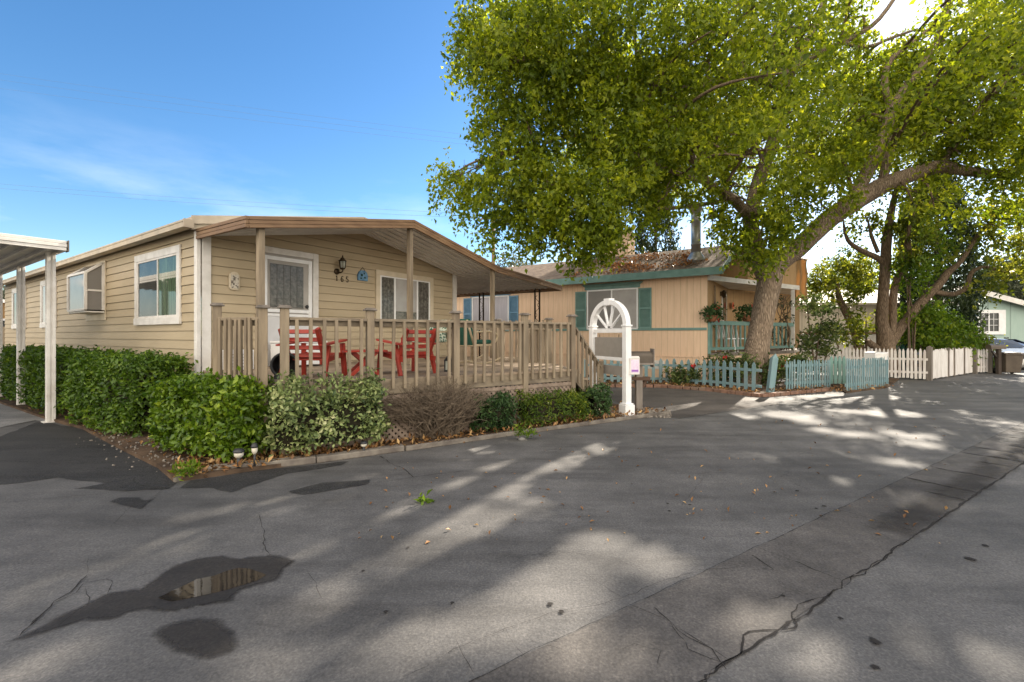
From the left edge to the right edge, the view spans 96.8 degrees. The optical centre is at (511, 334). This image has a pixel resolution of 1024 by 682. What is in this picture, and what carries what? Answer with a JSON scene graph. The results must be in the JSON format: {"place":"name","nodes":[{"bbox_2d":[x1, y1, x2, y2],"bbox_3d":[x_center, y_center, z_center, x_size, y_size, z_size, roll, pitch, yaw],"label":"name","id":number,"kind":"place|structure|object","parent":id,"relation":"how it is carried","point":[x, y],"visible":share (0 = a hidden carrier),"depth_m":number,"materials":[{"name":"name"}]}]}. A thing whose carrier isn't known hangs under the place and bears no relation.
{"place":"outdoors","nodes":[
{"label":"outdoors","id":0,"kind":"place"},
{"bbox_2d":[0,403,44,426],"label":"driveway slab","id":1,"kind":"structure","parent":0,"point":[10,416],"depth_m":8.05,"materials":[{"name":"concrete"}]},
{"bbox_2d":[0,422,175,489],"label":"driveway","id":2,"kind":"structure","parent":0,"point":[36,451],"depth_m":5.28,"materials":[{"name":"asphalt"}]},
{"bbox_2d":[82,477,155,490],"bbox_3d":[-3.732,1.445,4.431,0.900,0.001,0.550,0,0,0],"label":"dark stain","id":3,"kind":"object","parent":2,"relation":"on","point":[128,484],"visible":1,"depth_m":4.34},
{"bbox_2d":[0,364,1023,681],"bbox_3d":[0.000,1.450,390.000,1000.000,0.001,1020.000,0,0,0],"label":"road","id":4,"kind":"structure","parent":0,"point":[932,604],"depth_m":3.09,"materials":[{"name":"asphalt"}]},
{"bbox_2d":[0,233,68,422],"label":"carport","id":5,"kind":"object","parent":4,"relation":"on","point":[18,253],"visible":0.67,"depth_m":7.58,"materials":[{"name":"metal"}]},
{"bbox_2d":[111,497,150,507],"bbox_3d":[-3.276,1.445,4.020,0.550,0.001,0.625,0,0,0],"label":"dark stain","id":6,"kind":"object","parent":4,"relation":"on","point":[130,501],"visible":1,"depth_m":3.95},
{"bbox_2d":[19,555,292,637],"bbox_3d":[-1.873,1.446,2.579,1.200,0.001,1.050,0,0,0],"label":"wet patch","id":7,"kind":"object","parent":4,"relation":"on","point":[111,605],"visible":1,"depth_m":2.56,"materials":[{"name":"liquid"}]},
{"bbox_2d":[157,619,234,657],"bbox_3d":[-1.514,1.446,2.176,0.700,0.001,0.525,0,0,0],"label":"damp patch","id":8,"kind":"object","parent":4,"relation":"on","point":[206,638],"visible":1,"depth_m":2.17,"materials":[{"name":"asphalt"}]},
{"bbox_2d":[158,568,265,600],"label":"puddle","id":9,"kind":"object","parent":4,"relation":"on","point":[229,579],"visible":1,"depth_m":2.64,"materials":[{"name":"black liquid"}]},
{"bbox_2d":[3,215,456,374],"bbox_3d":[-9.810,-0.755,14.247,16.055,4.210,6.738,0,0,34],"label":"mobile home","id":10,"kind":"object","parent":4,"relation":"on","point":[162,288],"visible":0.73,"depth_m":9.18,"materials":[{"name":"beige"}]},
{"bbox_2d":[11,286,26,328],"bbox_3d":[-16.091,-0.880,14.830,2.020,1.340,0.043,0,0,34],"label":"window","id":11,"kind":"structure","parent":10,"relation":"in","point":[13,326],"depth_m":15.15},
{"bbox_2d":[39,278,56,327],"bbox_3d":[-12.997,-0.880,12.738,1.690,1.340,0.043,0,0,34],"label":"window","id":12,"kind":"structure","parent":10,"relation":"in","point":[42,283],"depth_m":13.06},
{"bbox_2d":[67,260,105,320],"bbox_3d":[-9.614,-0.990,10.249,1.420,1.320,0.352,0,0,34],"label":"window","id":13,"kind":"structure","parent":10,"relation":"in","point":[86,286],"depth_m":9.98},
{"bbox_2d":[133,244,181,324],"bbox_3d":[-6.557,-0.870,8.372,2.150,1.360,0.043,0,0,34],"label":"window","id":14,"kind":"structure","parent":10,"relation":"in","point":[157,274],"depth_m":8.33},
{"bbox_2d":[229,272,239,289],"bbox_3d":[-4.752,-0.927,7.783,0.040,0.314,0.170,0,0,34],"label":"carved wall plaque","id":15,"kind":"object","parent":10,"relation":"attached to","point":[234,280],"visible":1,"depth_m":7.77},
{"bbox_2d":[265,246,318,365],"bbox_3d":[-4.205,-0.515,8.587,0.056,2.190,1.205,0,0,34],"label":"door","id":16,"kind":"structure","parent":10,"relation":"in","point":[291,276],"depth_m":8.61,"materials":[{"name":"white paint"}]},
{"bbox_2d":[357,268,367,280],"bbox_3d":[-3.270,-1.342,9.968,0.043,0.304,0.260,0,0,34],"label":"blue wall plaque","id":17,"kind":"object","parent":10,"relation":"attached to","point":[362,275],"depth_m":9.95,"materials":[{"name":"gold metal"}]},
{"bbox_2d":[196,215,561,363],"bbox_3d":[-5.492,-0.420,13.300,10.665,3.740,9.485,0,0,34],"label":"porch awning","id":18,"kind":"object","parent":10,"relation":"attached to","point":[475,273],"visible":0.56,"depth_m":9.66,"materials":[{"name":"wood"}]},
{"bbox_2d":[375,269,432,327],"bbox_3d":[-2.557,-0.835,11.027,0.046,1.290,1.875,0,0,34],"label":"window","id":19,"kind":"structure","parent":10,"relation":"in","point":[390,287],"depth_m":10.86,"materials":[{"name":"glass"}]},
{"bbox_2d":[181,461,346,491],"bbox_3d":[-2.452,1.445,4.687,1.718,0.001,0.812,0,0,-39],"label":"dark stain","id":20,"kind":"object","parent":4,"relation":"on","point":[233,482],"visible":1,"depth_m":4.58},
{"bbox_2d":[207,444,403,470],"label":"kerb","id":21,"kind":"structure","parent":4,"relation":"on","point":[322,458],"depth_m":5.19,"materials":[{"name":"concrete"}]},
{"bbox_2d":[290,480,368,493],"bbox_3d":[-1.736,1.445,4.361,0.883,0.001,0.433,0,0,-31],"label":"dark stain","id":22,"kind":"object","parent":4,"relation":"on","point":[320,487],"visible":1,"depth_m":4.34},
{"bbox_2d":[0,390,662,481],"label":"planting bed","id":23,"kind":"object","parent":4,"relation":"on","point":[143,452],"visible":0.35,"depth_m":5.89,"materials":[{"name":"soil"}]},
{"bbox_2d":[0,344,110,416],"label":"clipped hedge","id":24,"kind":"object","parent":23,"relation":"on","point":[33,368],"visible":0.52,"depth_m":8.75,"materials":[{"name":"green plant"}]},
{"bbox_2d":[59,348,197,437],"bbox_3d":[-5.928,0.830,6.985,2.496,1.261,1.135,0,0,29],"label":"clipped hedge","id":25,"kind":"object","parent":23,"relation":"on","point":[108,386],"visible":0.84,"depth_m":6.52,"materials":[{"name":"green plant"}]},
{"bbox_2d":[168,458,205,480],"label":"weed tuft","id":26,"kind":"object","parent":23,"relation":"on","point":[190,469],"visible":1,"depth_m":4.49,"materials":[{"name":"green plant"}]},
{"bbox_2d":[142,366,277,461],"bbox_3d":[-3.516,0.878,5.424,1.754,1.068,1.000,0,0,28],"label":"clipped hedge","id":27,"kind":"object","parent":23,"relation":"on","point":[214,415],"visible":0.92,"depth_m":5.06,"materials":[{"name":"green plant"}]},
{"bbox_2d":[233,448,244,467],"bbox_3d":[-2.887,1.310,4.806,0.110,0.230,0.110,0,0,0],"label":"solar path light","id":28,"kind":"object","parent":23,"relation":"on","point":[238,453],"visible":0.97,"depth_m":4.78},
{"bbox_2d":[251,443,257,465],"bbox_3d":[-2.759,1.290,4.875,0.070,0.270,0.070,0,0,0],"label":"solar path light","id":29,"kind":"object","parent":23,"relation":"on","point":[254,448],"visible":1,"depth_m":4.86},
{"bbox_2d":[259,366,394,456],"bbox_3d":[-2.252,0.887,5.591,1.562,1.031,1.159,0,0,-41],"label":"variegated bush","id":30,"kind":"object","parent":23,"relation":"on","point":[308,419],"visible":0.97,"depth_m":5.24,"materials":[{"name":"green plant"}]},
{"bbox_2d":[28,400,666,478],"bbox_3d":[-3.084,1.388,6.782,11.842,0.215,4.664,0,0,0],"label":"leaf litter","id":31,"kind":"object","parent":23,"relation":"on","point":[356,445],"visible":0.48,"depth_m":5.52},
{"bbox_2d":[89,408,671,471],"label":"gravel","id":32,"kind":"structure","parent":23,"relation":"on","point":[667,415],"depth_m":5.99,"materials":[{"name":"gravel"}]},
{"bbox_2d":[203,303,603,456],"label":"wooden deck","id":33,"kind":"structure","parent":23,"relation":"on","point":[531,364],"depth_m":6.37,"materials":[{"name":"brown wood"}]},
{"bbox_2d":[270,353,294,378],"bbox_3d":[-3.000,0.400,6.000,0.340,0.350,0.180,0,0,-23],"label":"hose reel","id":34,"kind":"object","parent":33,"relation":"on","point":[275,364],"visible":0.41,"depth_m":6.00,"materials":[{"name":"black plastic"}]},
{"bbox_2d":[270,341,326,364],"bbox_3d":[-3.915,0.325,8.376,0.460,0.440,0.860,0,0,34],"label":"storage chest","id":35,"kind":"object","parent":33,"relation":"on","point":[275,349],"visible":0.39,"depth_m":8.13,"materials":[{"name":"white paint"}]},
{"bbox_2d":[276,327,346,376],"bbox_3d":[-2.724,0.242,6.205,0.705,0.681,0.711,0,0,6],"label":"deck chair","id":36,"kind":"object","parent":33,"relation":"on","point":[304,354],"visible":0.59,"depth_m":6.05,"materials":[{"name":"red paint"}]},
{"bbox_2d":[342,349,387,375],"bbox_3d":[-2.160,0.405,6.620,0.600,0.376,0.485,0,0,-26],"label":"side table","id":37,"kind":"object","parent":33,"relation":"on","point":[355,369],"visible":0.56,"depth_m":6.43,"materials":[{"name":"red paint"}]},
{"bbox_2d":[376,328,435,375],"bbox_3d":[-1.540,0.242,6.768,0.711,0.681,0.705,0,0,43],"label":"deck chair","id":38,"kind":"object","parent":33,"relation":"on","point":[399,355],"visible":0.58,"depth_m":6.67,"materials":[{"name":"red paint"}]},
{"bbox_2d":[410,327,447,368],"bbox_3d":[-1.465,0.150,8.074,0.570,0.850,0.501,0,0,30],"label":"patio chair","id":39,"kind":"object","parent":33,"relation":"on","point":[443,335],"visible":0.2,"depth_m":8.10,"materials":[{"name":"wood"}]},
{"bbox_2d":[444,319,500,364],"bbox_3d":[-0.687,0.123,8.439,0.656,0.820,1.012,0,0,40],"label":"rocking chair","id":40,"kind":"object","parent":33,"relation":"on","point":[470,337],"visible":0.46,"depth_m":8.17,"materials":[{"name":"wood"}]},
{"bbox_2d":[377,374,499,439],"bbox_3d":[-1.007,0.963,6.292,1.869,0.892,1.191,0,0,-30],"label":"twiggy bush","id":41,"kind":"object","parent":23,"relation":"on","point":[450,412],"visible":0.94,"depth_m":6.10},
{"bbox_2d":[467,389,520,431],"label":"leafy bush","id":42,"kind":"object","parent":23,"relation":"on","point":[502,415],"visible":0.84,"depth_m":6.55,"materials":[{"name":"green plant"}]},
{"bbox_2d":[512,387,597,427],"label":"juniper bush","id":43,"kind":"object","parent":23,"relation":"on","point":[539,405],"visible":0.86,"depth_m":7.08,"materials":[{"name":"green plant"}]},
{"bbox_2d":[582,378,614,417],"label":"leafy bush","id":44,"kind":"object","parent":23,"relation":"on","point":[599,400],"visible":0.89,"depth_m":7.75,"materials":[{"name":"green plant"}]},
{"bbox_2d":[588,298,634,415],"bbox_3d":[1.809,0.370,8.485,0.200,2.100,1.256,0,0,-23],"label":"arched sign post","id":45,"kind":"object","parent":23,"relation":"on","point":[626,405],"visible":0.84,"depth_m":8.03,"materials":[{"name":"white paint"}]},
{"bbox_2d":[595,334,621,357],"bbox_3d":[1.809,0.200,8.485,0.024,0.420,0.906,0,0,-23],"label":"hanging sign panel","id":46,"kind":"object","parent":45,"relation":"hanging from","point":[608,346],"visible":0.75,"depth_m":8.48,"materials":[{"name":"wood"}]},
{"bbox_2d":[596,365,621,375],"bbox_3d":[1.809,0.613,8.485,0.020,0.235,0.886,0,0,-23],"label":"rider sign","id":47,"kind":"object","parent":45,"relation":"hanging from","point":[612,370],"visible":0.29,"depth_m":8.37,"materials":[{"name":"metal"}]},
{"bbox_2d":[630,356,639,374],"bbox_3d":[2.143,0.530,7.967,0.180,0.320,0.076,0,0,-2],"label":"flyer box","id":48,"kind":"object","parent":45,"relation":"attached to","point":[634,365],"visible":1,"depth_m":7.93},
{"bbox_2d":[631,348,654,410],"bbox_3d":[2.341,0.850,8.386,0.512,1.200,0.220,0,0,0],"label":"curbside mailbox","id":49,"kind":"object","parent":23,"relation":"on","point":[647,357],"visible":0.62,"depth_m":8.33,"materials":[{"name":"brown wood"}]},
{"bbox_2d":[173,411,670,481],"bbox_3d":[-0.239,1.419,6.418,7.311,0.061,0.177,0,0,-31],"label":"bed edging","id":50,"kind":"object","parent":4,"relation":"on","point":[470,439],"visible":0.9,"depth_m":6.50,"materials":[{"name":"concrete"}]},
{"bbox_2d":[414,489,434,504],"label":"leaf sprig","id":51,"kind":"object","parent":4,"relation":"on","point":[421,499],"visible":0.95,"depth_m":3.92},
{"bbox_2d":[1,404,1023,681],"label":"road cracks","id":52,"kind":"object","parent":4,"relation":"on","point":[701,572],"visible":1,"depth_m":2.49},
{"bbox_2d":[483,249,542,267],"bbox_3d":[-0.366,-2.866,37.872,9.146,8.662,5.969,0,0,0],"label":"tree","id":53,"kind":"object","parent":4,"relation":"on","point":[512,263],"visible":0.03,"depth_m":37.86,"materials":[{"name":"green plant"}]},
{"bbox_2d":[513,422,537,437],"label":"weed tuft","id":54,"kind":"object","parent":4,"relation":"on","point":[527,433],"visible":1,"depth_m":6.26,"materials":[{"name":"green plant"}]},
{"bbox_2d":[457,206,800,379],"bbox_3d":[3.389,-1.437,20.839,16.572,5.773,9.242,0,0,34],"label":"peach bungalow","id":55,"kind":"object","parent":4,"relation":"on","point":[664,306],"visible":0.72,"depth_m":15.43,"materials":[{"name":"wood"}]},
{"bbox_2d":[463,292,517,321],"bbox_3d":[-0.937,-0.985,18.625,2.790,1.590,0.136,0,0,34],"label":"window","id":56,"kind":"structure","parent":55,"relation":"in","point":[506,306],"depth_m":18.66,"materials":[{"name":"white paint"}]},
{"bbox_2d":[575,281,651,329],"bbox_3d":[3.414,-0.985,15.678,2.760,1.590,0.136,0,0,34],"label":"window","id":57,"kind":"structure","parent":55,"relation":"in","point":[638,301],"depth_m":15.60,"materials":[{"name":"white paint"}]},
{"bbox_2d":[562,246,719,276],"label":"roof leaf litter","id":58,"kind":"object","parent":55,"relation":"on","point":[652,256],"visible":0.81,"depth_m":15.84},
{"bbox_2d":[698,301,727,327],"bbox_3d":[6.131,-0.618,13.948,0.791,0.812,0.884,0,0,0],"label":"flower basket","id":59,"kind":"object","parent":55,"relation":"attached to","point":[711,315],"visible":0.98,"depth_m":13.80,"materials":[{"name":"plant"}]},
{"bbox_2d":[721,294,726,350],"bbox_3d":[7.624,-0.475,16.325,0.032,2.050,0.950,0,0,34],"label":"door","id":60,"kind":"structure","parent":55,"relation":"in","point":[723,300],"depth_m":16.27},
{"bbox_2d":[732,302,752,321],"bbox_3d":[7.797,-0.688,15.111,0.848,0.774,0.878,0,0,43],"label":"flower basket","id":61,"kind":"object","parent":55,"relation":"attached to","point":[746,317],"visible":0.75,"depth_m":15.02,"materials":[{"name":"ceramic"}]},
{"bbox_2d":[771,295,794,349],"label":"climbing plant","id":62,"kind":"object","parent":55,"relation":"on","point":[786,317],"visible":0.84,"depth_m":16.60,"materials":[{"name":"green plant"}]},
{"bbox_2d":[795,258,809,299],"bbox_3d":[11.068,-2.142,17.358,1.099,1.612,0.148,0,0,-32],"label":"sunshade","id":63,"kind":"object","parent":55,"relation":"attached to","point":[801,274],"visible":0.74,"depth_m":17.42,"materials":[{"name":"orange fabric"}]},
{"bbox_2d":[358,399,947,543],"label":"street leaf litter","id":64,"kind":"object","parent":4,"relation":"on","point":[904,515],"visible":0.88,"depth_m":3.95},
{"bbox_2d":[632,199,684,253],"bbox_3d":[7.940,-3.289,25.051,3.678,10.153,3.709,0,0,0],"label":"cypress tree","id":65,"kind":"object","parent":4,"relation":"on","point":[650,247],"visible":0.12,"depth_m":24.43,"materials":[{"name":"green plant"}]},
{"bbox_2d":[362,490,988,668],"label":"oil spots","id":66,"kind":"object","parent":4,"relation":"on","point":[874,641],"visible":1,"depth_m":2.37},
{"bbox_2d":[588,375,822,393],"bbox_3d":[3.336,1.440,14.213,10.913,0.060,3.961,0,0,27],"label":"garden bed","id":67,"kind":"object","parent":4,"relation":"on","point":[778,387],"visible":0.11,"depth_m":12.45,"materials":[{"name":"soil"}]},
{"bbox_2d":[584,358,761,390],"bbox_3d":[4.407,1.047,12.891,4.659,0.755,1.089,0,0,26],"label":"picket fence","id":68,"kind":"object","parent":67,"relation":"on","point":[730,368],"visible":0.56,"depth_m":12.59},
{"bbox_2d":[661,362,690,385],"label":"rose bush","id":69,"kind":"object","parent":67,"relation":"on","point":[678,376],"visible":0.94,"depth_m":12.84,"materials":[{"name":"green plant"}]},
{"bbox_2d":[682,360,708,383],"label":"rose bush","id":70,"kind":"object","parent":67,"relation":"on","point":[692,373],"visible":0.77,"depth_m":12.88,"materials":[{"name":"green plant"}]},
{"bbox_2d":[699,350,738,384],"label":"rose bush","id":71,"kind":"object","parent":67,"relation":"on","point":[723,358],"visible":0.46,"depth_m":12.83,"materials":[{"name":"green plant"}]},
{"bbox_2d":[421,0,1023,384],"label":"street tree","id":72,"kind":"object","parent":67,"relation":"on","point":[673,129],"visible":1,"depth_m":11.12,"materials":[{"name":"green plant"}]},
{"bbox_2d":[588,379,893,392],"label":"leaf litter","id":73,"kind":"object","parent":67,"relation":"on","point":[805,388],"visible":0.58,"depth_m":11.85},
{"bbox_2d":[720,350,761,382],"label":"rose bush","id":74,"kind":"object","parent":67,"relation":"on","point":[748,361],"visible":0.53,"depth_m":12.50,"materials":[{"name":"green plant"}]},
{"bbox_2d":[766,353,777,391],"bbox_3d":[6.382,0.958,11.166,0.249,1.015,0.120,0,0,0],"label":"fence post","id":75,"kind":"object","parent":67,"relation":"on","point":[772,371],"visible":0.78,"depth_m":11.11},
{"bbox_2d":[757,351,796,385],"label":"rose bush","id":76,"kind":"object","parent":67,"relation":"on","point":[781,368],"visible":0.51,"depth_m":12.62,"materials":[{"name":"green plant"}]},
{"bbox_2d":[777,351,813,385],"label":"rose bush","id":77,"kind":"object","parent":67,"relation":"on","point":[798,357],"visible":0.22,"depth_m":12.71,"materials":[{"name":"green plant"}]},
{"bbox_2d":[784,359,830,388],"bbox_3d":[7.832,1.022,12.030,1.592,0.777,0.050,0,0,-18],"label":"picket fence","id":78,"kind":"object","parent":67,"relation":"on","point":[792,365],"visible":0.86,"depth_m":11.99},
{"bbox_2d":[588,384,829,396],"bbox_3d":[4.997,1.410,11.590,6.268,0.115,1.716,0,0,11],"label":"brick edging","id":79,"kind":"object","parent":4,"relation":"on","point":[784,393],"visible":0.87,"depth_m":11.41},
{"bbox_2d":[468,423,1023,681],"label":"gutter strip","id":80,"kind":"object","parent":4,"relation":"on","point":[722,611],"depth_m":2.51,"materials":[{"name":"concrete"}]},
{"bbox_2d":[807,243,878,356],"bbox_3d":[13.425,-1.156,18.668,3.000,5.234,2.465,0,0,-30],"label":"ball tree","id":81,"kind":"object","parent":4,"relation":"on","point":[857,277],"visible":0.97,"depth_m":18.43,"materials":[{"name":"green plant"}]},
{"bbox_2d":[808,246,894,289],"bbox_3d":[22.616,-2.290,30.095,6.636,7.517,4.886,0,0,0],"label":"tree","id":82,"kind":"object","parent":4,"relation":"on","point":[871,270],"visible":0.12,"depth_m":29.31,"materials":[{"name":"green plant"}]},
{"bbox_2d":[808,375,898,392],"bbox_3d":[10.552,1.442,13.281,2.445,0.055,5.522,0,0,25],"label":"garden bed","id":83,"kind":"object","parent":4,"relation":"on","point":[892,381],"visible":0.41,"depth_m":12.74,"materials":[{"name":"soil"}]},
{"bbox_2d":[790,287,848,378],"bbox_3d":[10.045,-0.041,14.877,1.583,3.004,1.555,0,0,35],"label":"rose bush","id":84,"kind":"object","parent":83,"relation":"on","point":[825,330],"visible":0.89,"depth_m":14.76,"materials":[{"name":"green plant"}]},
{"bbox_2d":[829,356,845,383],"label":"garden gate","id":85,"kind":"structure","parent":83,"relation":"on","point":[841,376],"depth_m":12.80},
{"bbox_2d":[845,357,888,390],"bbox_3d":[9.527,1.016,12.164,2.524,0.859,0.050,0,0,-31],"label":"picket fence","id":86,"kind":"object","parent":83,"relation":"on","point":[880,365],"visible":0.88,"depth_m":12.06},
{"bbox_2d":[864,352,887,359],"bbox_3d":[10.200,0.965,12.750,0.500,0.970,0.320,0,0,-17],"label":"letter box","id":87,"kind":"object","parent":83,"relation":"on","point":[869,355],"visible":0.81,"depth_m":12.63,"materials":[{"name":"white paint"}]},
{"bbox_2d":[832,306,878,360],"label":"garden shrub","id":88,"kind":"object","parent":4,"relation":"on","point":[856,323],"visible":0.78,"depth_m":17.53,"materials":[{"name":"green plant"}]},
{"bbox_2d":[801,347,927,378],"bbox_3d":[11.902,0.915,15.544,3.423,1.000,0.050,0,0,39],"label":"picket fence","id":89,"kind":"object","parent":4,"relation":"on","point":[899,359],"visible":0.55,"depth_m":14.90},
{"bbox_2d":[875,242,940,373],"bbox_3d":[14.785,-1.027,17.021,1.897,4.963,1.746,0,0,35],"label":"tree","id":90,"kind":"object","parent":4,"relation":"on","point":[910,268],"visible":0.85,"depth_m":16.85,"materials":[{"name":"green plant"}]},
{"bbox_2d":[834,174,1023,373],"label":"twin stem tree","id":91,"kind":"object","parent":4,"relation":"on","point":[889,329],"visible":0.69,"depth_m":16.76,"materials":[{"name":"green plant"}]},
{"bbox_2d":[926,346,932,380],"bbox_3d":[13.310,0.896,14.500,0.130,1.108,0.130,0,0,-32],"label":"gatepost","id":92,"kind":"object","parent":4,"relation":"on","point":[929,362],"visible":1,"depth_m":14.46,"materials":[{"name":"grey wood"}]},
{"bbox_2d":[933,347,972,378],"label":"driveway gate","id":93,"kind":"structure","parent":92,"relation":"attached to","point":[948,362],"depth_m":15.71,"materials":[{"name":"white wood"}]},
{"bbox_2d":[897,295,962,370],"bbox_3d":[15.734,-0.035,17.432,2.296,2.999,1.971,0,0,0],"label":"shrub","id":94,"kind":"object","parent":4,"relation":"on","point":[921,331],"visible":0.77,"depth_m":17.03,"materials":[{"name":"green plant"}]},
{"bbox_2d":[913,216,967,368],"bbox_3d":[16.237,-1.500,17.538,2.121,5.909,1.738,0,0,0],"label":"climbing vine","id":95,"kind":"object","parent":4,"relation":"on","point":[936,269],"visible":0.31,"depth_m":17.33,"materials":[{"name":"green plant"}]},
{"bbox_2d":[891,155,997,363],"bbox_3d":[20.128,-3.382,21.675,3.870,10.832,3.783,0,0,0],"label":"cypress tree","id":96,"kind":"object","parent":4,"relation":"on","point":[966,304],"visible":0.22,"depth_m":20.54,"materials":[{"name":"green plant"}]},
{"bbox_2d":[905,309,992,365],"bbox_3d":[16.684,0.164,17.593,2.724,2.585,2.274,0,0,0],"label":"shrub","id":97,"kind":"object","parent":4,"relation":"on","point":[944,343],"visible":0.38,"depth_m":17.09,"materials":[{"name":"green plant"}]},
{"bbox_2d":[881,442,1023,532],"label":"gutter dirt","id":98,"kind":"structure","parent":4,"relation":"on","point":[919,513],"depth_m":4.17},
{"bbox_2d":[917,337,1023,369],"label":"parked car","id":99,"kind":"object","parent":4,"relation":"on","point":[1015,345],"visible":0.11,"depth_m":18.98,"materials":[{"name":"silver metal"}]},
{"bbox_2d":[947,330,997,352],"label":"climbing vine","id":100,"kind":"object","parent":4,"relation":"on","point":[990,340],"visible":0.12,"depth_m":18.27,"materials":[{"name":"green plant"}]},
{"bbox_2d":[972,347,977,373],"bbox_3d":[17.400,0.951,17.100,0.130,0.998,0.130,0,0,-32],"label":"gatepost","id":101,"kind":"object","parent":4,"relation":"on","point":[975,367],"visible":0.78,"depth_m":17.06,"materials":[{"name":"brown wood"}]},
{"bbox_2d":[978,349,987,371],"bbox_3d":[17.790,0.960,17.211,0.609,0.896,0.051,0,0,-17],"label":"picket fence","id":102,"kind":"object","parent":4,"relation":"on","point":[985,362],"visible":0.93,"depth_m":17.20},
{"bbox_2d":[944,288,1023,341],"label":"mint house","id":103,"kind":"structure","parent":4,"relation":"on","point":[1006,316],"depth_m":24.30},
{"bbox_2d":[976,310,1005,333],"bbox_3d":[25.500,-0.685,24.268,1.640,1.310,0.056,0,0,0],"label":"window","id":104,"kind":"structure","parent":103,"relation":"in","point":[996,321],"depth_m":24.26,"materials":[{"name":"white paint"}]},
{"bbox_2d":[952,255,1023,299],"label":"tree","id":105,"kind":"object","parent":4,"relation":"on","point":[1016,286],"visible":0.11,"depth_m":44.41,"materials":[{"name":"green plant"}]},
{"bbox_2d":[987,349,992,372],"bbox_3d":[18.240,0.916,17.350,0.130,1.068,0.130,0,0,-32],"label":"gatepost","id":106,"kind":"object","parent":4,"relation":"on","point":[990,362],"visible":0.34,"depth_m":17.30,"materials":[{"name":"brown wood"}]},
{"bbox_2d":[985,344,1006,373],"bbox_3d":[17.980,0.900,16.901,0.620,1.100,0.200,0,0,-5],"label":"hooded mailbox","id":107,"kind":"object","parent":4,"relation":"on","point":[998,348],"visible":0.98,"depth_m":16.86,"materials":[{"name":"brown wood"}]},
{"bbox_2d":[993,352,1023,372],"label":"wheelie bin","id":108,"kind":"object","parent":4,"relation":"on","point":[1012,362],"visible":0.74,"depth_m":16.77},
{"bbox_2d":[0,0,1023,289],"label":"sky","id":109,"kind":"structure","parent":0,"point":[379,62],"materials":[{"name":"blue"}]},
{"bbox_2d":[607,388,778,417],"bbox_3d":[3.982,1.446,10.213,3.445,0.001,4.556,0,0,0],"label":"side apron","id":110,"kind":"object","parent":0,"point":[685,402],"visible":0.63,"depth_m":9.89,"materials":[{"name":"concrete"}]},
{"bbox_2d":[800,290,946,363],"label":"cream house","id":111,"kind":"structure","parent":0,"point":[871,303],"depth_m":22.85,"materials":[{"name":"grey wood"}]},
{"bbox_2d":[800,334,850,360],"bbox_3d":[15.697,0.685,22.866,2.600,1.430,0.058,0,0,2],"label":"garage door","id":112,"kind":"structure","parent":111,"relation":"in","point":[841,346],"depth_m":22.83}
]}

